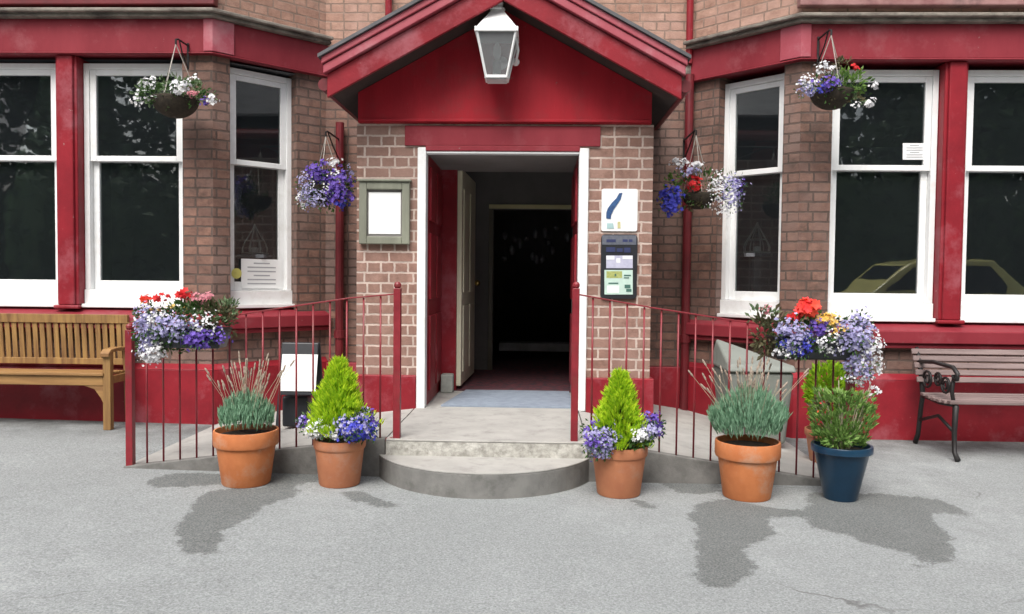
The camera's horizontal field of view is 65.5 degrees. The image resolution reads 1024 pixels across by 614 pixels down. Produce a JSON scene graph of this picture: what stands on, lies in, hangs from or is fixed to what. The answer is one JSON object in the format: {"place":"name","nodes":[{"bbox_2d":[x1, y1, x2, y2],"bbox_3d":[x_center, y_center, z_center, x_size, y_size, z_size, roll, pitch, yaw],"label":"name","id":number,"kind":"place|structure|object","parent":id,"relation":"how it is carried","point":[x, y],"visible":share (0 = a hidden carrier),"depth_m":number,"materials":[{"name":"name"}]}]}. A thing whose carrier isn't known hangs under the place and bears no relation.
{"place":"outdoors","nodes":[
{"label":"outdoors","id":0,"kind":"place"},
{"bbox_2d":[0,418,1023,613],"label":"ground","id":1,"kind":"structure","parent":0,"point":[89,524],"depth_m":3.77,"materials":[{"name":"grey asphalt"}]},
{"bbox_2d":[0,313,129,429],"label":"wooden bench","id":2,"kind":"object","parent":1,"relation":"on","point":[103,381],"visible":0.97,"depth_m":6.45,"materials":[{"name":"brown wood"}]},
{"bbox_2d":[205,351,294,487],"bbox_3d":[-1.532,0.653,4.740,0.525,0.791,0.376,1,2,2],"label":"potted lavender","id":3,"kind":"object","parent":1,"relation":"on","point":[245,454],"visible":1,"depth_m":4.65,"materials":[{"name":"ceramic"}]},
{"bbox_2d":[123,409,413,476],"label":"access ramp","id":4,"kind":"structure","parent":1,"relation":"on","point":[291,458],"depth_m":5.02,"materials":[{"name":"concrete"}]},
{"bbox_2d":[125,282,401,465],"bbox_3d":[-1.566,0.442,5.007,1.742,1.223,0.044,1,2,2],"label":"railing","id":5,"kind":"object","parent":4,"relation":"on","point":[130,396],"visible":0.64,"depth_m":5.00,"materials":[{"name":"red metal"}]},
{"bbox_2d":[128,287,242,367],"bbox_3d":[-1.990,0.123,4.855,0.674,0.493,0.438,1,2,2],"label":"flower trough","id":6,"kind":"object","parent":5,"relation":"attached to","point":[180,333],"visible":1,"depth_m":4.80,"materials":[{"name":"purple plastic"}]},
{"bbox_2d":[276,342,322,426],"bbox_3d":[-1.538,0.571,5.817,0.272,0.625,0.356,1,2,2],"label":"pavement sign","id":7,"kind":"object","parent":4,"relation":"on","point":[304,372],"visible":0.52,"depth_m":5.75,"materials":[{"name":"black plastic"}]},
{"bbox_2d":[295,354,384,488],"bbox_3d":[-1.030,0.670,4.749,0.535,0.783,0.509,1,2,2],"label":"potted conifer","id":8,"kind":"object","parent":1,"relation":"on","point":[337,403],"visible":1,"depth_m":4.67,"materials":[{"name":"green plant"}]},
{"bbox_2d":[379,391,588,498],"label":"entrance steps","id":9,"kind":"structure","parent":1,"relation":"on","point":[436,449],"depth_m":4.92,"materials":[{"name":"concrete"}]},
{"bbox_2d":[441,373,453,392],"bbox_3d":[-0.566,0.666,6.981,0.105,0.161,0.120,1,2,2],"label":"doorstop","id":10,"kind":"object","parent":9,"relation":"on","point":[447,382],"visible":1,"depth_m":6.92,"materials":[{"name":"grey stone"}]},
{"bbox_2d":[441,389,570,408],"bbox_3d":[-0.026,0.759,6.624,1.030,0.012,0.875,1,2,2],"label":"doormat","id":11,"kind":"object","parent":9,"relation":"on","point":[514,398],"visible":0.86,"depth_m":6.52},
{"bbox_2d":[0,0,1023,441],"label":"brick hotel","id":12,"kind":"structure","parent":1,"relation":"on","point":[114,200],"depth_m":6.56,"materials":[{"name":"red brick"}]},
{"bbox_2d":[0,63,58,306],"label":"window","id":13,"kind":"structure","parent":12,"relation":"in","point":[22,85],"depth_m":6.65,"materials":[{"name":"white paint"}]},
{"bbox_2d":[82,63,182,307],"bbox_3d":[-3.116,-1.002,6.625,0.868,2.015,0.170,1,2,2],"label":"window","id":14,"kind":"structure","parent":12,"relation":"in","point":[99,293],"depth_m":6.62,"materials":[{"name":"white paint"}]},
{"bbox_2d":[129,38,219,118],"bbox_3d":[-2.583,-1.788,6.098,0.594,0.639,0.554,-1,3,-36],"label":"hanging basket","id":15,"kind":"object","parent":12,"relation":"hanging from","point":[176,103],"visible":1,"depth_m":6.08,"materials":[{"name":"white metal"}]},
{"bbox_2d":[231,268,241,278],"bbox_3d":[-2.348,-0.286,6.790,0.090,0.090,0.002,-1,3,-43],"label":"sticker","id":16,"kind":"object","parent":12,"relation":"attached to","point":[236,273],"visible":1,"depth_m":6.79,"materials":[{"name":"yellow paper"}]},
{"bbox_2d":[236,224,272,258],"bbox_3d":[-2.279,-0.156,7.060,0.240,1.159,0.240,1,2,2],"label":"window ornament","id":17,"kind":"object","parent":12,"relation":"in","point":[254,253],"depth_m":6.99,"materials":[{"name":"grey metal"}]},
{"bbox_2d":[241,259,281,287],"bbox_3d":[-2.182,-0.290,6.945,0.373,0.254,0.004,-1,3,-43],"label":"paper notice","id":18,"kind":"object","parent":12,"relation":"attached to","point":[261,273],"visible":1,"depth_m":6.94,"materials":[{"name":"grey paper"}]},
{"bbox_2d":[230,67,294,307],"bbox_3d":[-2.190,-1.002,6.877,0.600,2.015,0.170,-1,3,-43],"label":"window","id":19,"kind":"structure","parent":12,"relation":"in","point":[249,297],"depth_m":6.98,"materials":[{"name":"white paint"}]},
{"bbox_2d":[294,130,356,213],"bbox_3d":[-1.524,-1.139,6.747,0.528,0.716,0.725,1,2,2],"label":"hanging basket","id":20,"kind":"object","parent":12,"relation":"hanging from","point":[325,193],"visible":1,"depth_m":6.51,"materials":[{"name":"purple metal"}]},
{"bbox_2d":[357,179,411,244],"bbox_3d":[-0.971,-0.725,6.068,0.410,0.492,0.064,1,2,2],"label":"menu case","id":21,"kind":"object","parent":12,"relation":"attached to","point":[384,211],"visible":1,"depth_m":6.07,"materials":[{"name":"grey wood"}]},
{"bbox_2d":[456,171,479,385],"bbox_3d":[-0.398,-0.277,7.593,0.114,1.930,1.016,1,2,4],"label":"door","id":22,"kind":"structure","parent":12,"relation":"in","point":[466,282],"depth_m":7.32,"materials":[{"name":"beige paint"}]},
{"bbox_2d":[474,2,519,83],"bbox_3d":[-0.101,-1.946,5.798,0.314,0.621,0.387,1,2,2],"label":"wall lantern","id":23,"kind":"object","parent":12,"relation":"attached to","point":[496,25],"depth_m":5.70,"materials":[{"name":"white paint"}]},
{"bbox_2d":[600,234,637,298],"bbox_3d":[0.811,-0.306,6.045,0.274,0.489,0.029,1,2,2],"label":"information board","id":24,"kind":"object","parent":12,"relation":"attached to","point":[618,279],"visible":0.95,"depth_m":6.03,"materials":[{"name":"black plastic"}]},
{"bbox_2d":[601,189,637,230],"bbox_3d":[0.815,-0.735,6.036,0.271,0.320,0.015,1,2,2],"label":"plaque","id":25,"kind":"object","parent":12,"relation":"attached to","point":[619,208],"visible":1,"depth_m":6.03,"materials":[{"name":"white plastic"}]},
{"bbox_2d":[656,129,751,218],"bbox_3d":[1.432,-1.085,6.498,0.632,0.756,0.838,-1,2,-29],"label":"hanging basket","id":26,"kind":"object","parent":12,"relation":"hanging from","point":[695,198],"visible":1,"depth_m":6.34,"materials":[{"name":"purple metal"}]},
{"bbox_2d":[717,73,784,318],"bbox_3d":[2.062,-0.914,6.745,0.170,2.015,0.600,-1,3,-43],"label":"window","id":27,"kind":"structure","parent":12,"relation":"in","point":[734,304],"depth_m":6.87,"materials":[{"name":"white paint"}]},
{"bbox_2d":[739,222,774,291],"bbox_3d":[2.124,-0.132,6.940,0.240,1.211,0.240,1,2,2],"label":"window ornament","id":28,"kind":"object","parent":12,"relation":"in","point":[756,254],"depth_m":6.90,"materials":[{"name":"grey metal"}]},
{"bbox_2d":[793,29,877,109],"bbox_3d":[2.378,-1.782,5.890,0.536,0.645,0.521,-1,3,-43],"label":"hanging basket","id":29,"kind":"object","parent":12,"relation":"hanging from","point":[833,94],"visible":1,"depth_m":5.86,"materials":[{"name":"multicoloured metal"}]},
{"bbox_2d":[828,70,938,321],"bbox_3d":[2.970,-0.893,6.435,0.868,2.015,0.170,1,2,2],"label":"window","id":30,"kind":"structure","parent":12,"relation":"in","point":[885,307],"depth_m":6.42,"materials":[{"name":"white paint"}]},
{"bbox_2d":[903,143,923,159],"bbox_3d":[3.240,-1.252,6.411,0.189,0.133,0.004,1,2,2],"label":"paper notice","id":31,"kind":"object","parent":12,"relation":"attached to","point":[912,151],"visible":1,"depth_m":6.41,"materials":[{"name":"grey paper"}]},
{"bbox_2d":[960,70,1023,322],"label":"window","id":32,"kind":"structure","parent":12,"relation":"in","point":[975,308],"depth_m":6.39,"materials":[{"name":"white paint"}]},
{"bbox_2d":[579,365,666,498],"bbox_3d":[0.641,0.716,4.649,0.513,0.754,0.490,1,2,2],"label":"potted conifer","id":33,"kind":"object","parent":1,"relation":"on","point":[618,450],"visible":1,"depth_m":4.55,"materials":[{"name":"green plant"}]},
{"bbox_2d":[578,405,820,485],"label":"access ramp","id":34,"kind":"structure","parent":1,"relation":"on","point":[665,464],"depth_m":5.05,"materials":[{"name":"concrete"}]},
{"bbox_2d":[570,282,855,477],"bbox_3d":[1.234,0.474,4.919,1.734,1.245,0.044,1,2,2],"label":"railing","id":35,"kind":"object","parent":34,"relation":"on","point":[576,294],"visible":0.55,"depth_m":4.92,"materials":[{"name":"red metal"}]},
{"bbox_2d":[744,296,886,397],"bbox_3d":[1.799,0.239,4.755,0.833,0.606,0.404,1,2,2],"label":"flower trough","id":36,"kind":"object","parent":35,"relation":"attached to","point":[785,343],"visible":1,"depth_m":4.67,"materials":[{"name":"purple plastic"}]},
{"bbox_2d":[713,340,795,443],"bbox_3d":[1.810,0.631,6.032,0.494,0.729,0.575,1,2,2],"label":"grit bin","id":37,"kind":"object","parent":34,"relation":"on","point":[721,353],"visible":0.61,"depth_m":5.80,"materials":[{"name":"grey plastic"}]},
{"bbox_2d":[688,356,808,501],"bbox_3d":[1.360,0.692,4.635,0.519,0.818,0.616,3,3,42],"label":"potted lavender","id":38,"kind":"object","parent":1,"relation":"on","point":[747,465],"visible":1,"depth_m":4.52,"materials":[{"name":"ceramic"}]},
{"bbox_2d":[801,360,857,462],"bbox_3d":[2.187,0.707,5.516,0.388,0.741,0.340,1,2,2],"label":"potted shrub","id":39,"kind":"object","parent":1,"relation":"on","point":[810,381],"visible":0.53,"depth_m":5.48,"materials":[{"name":"green plant"}]},
{"bbox_2d":[806,380,880,501],"bbox_3d":[1.909,0.771,4.590,0.420,0.675,0.400,1,2,2],"label":"potted shrub","id":40,"kind":"object","parent":1,"relation":"on","point":[842,453],"visible":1,"depth_m":4.53,"materials":[{"name":"green plant"}]},
{"bbox_2d":[911,347,1023,461],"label":"slatted bench","id":41,"kind":"object","parent":1,"relation":"on","point":[953,400],"visible":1,"depth_m":6.06,"materials":[{"name":"brown wood"}]}
]}

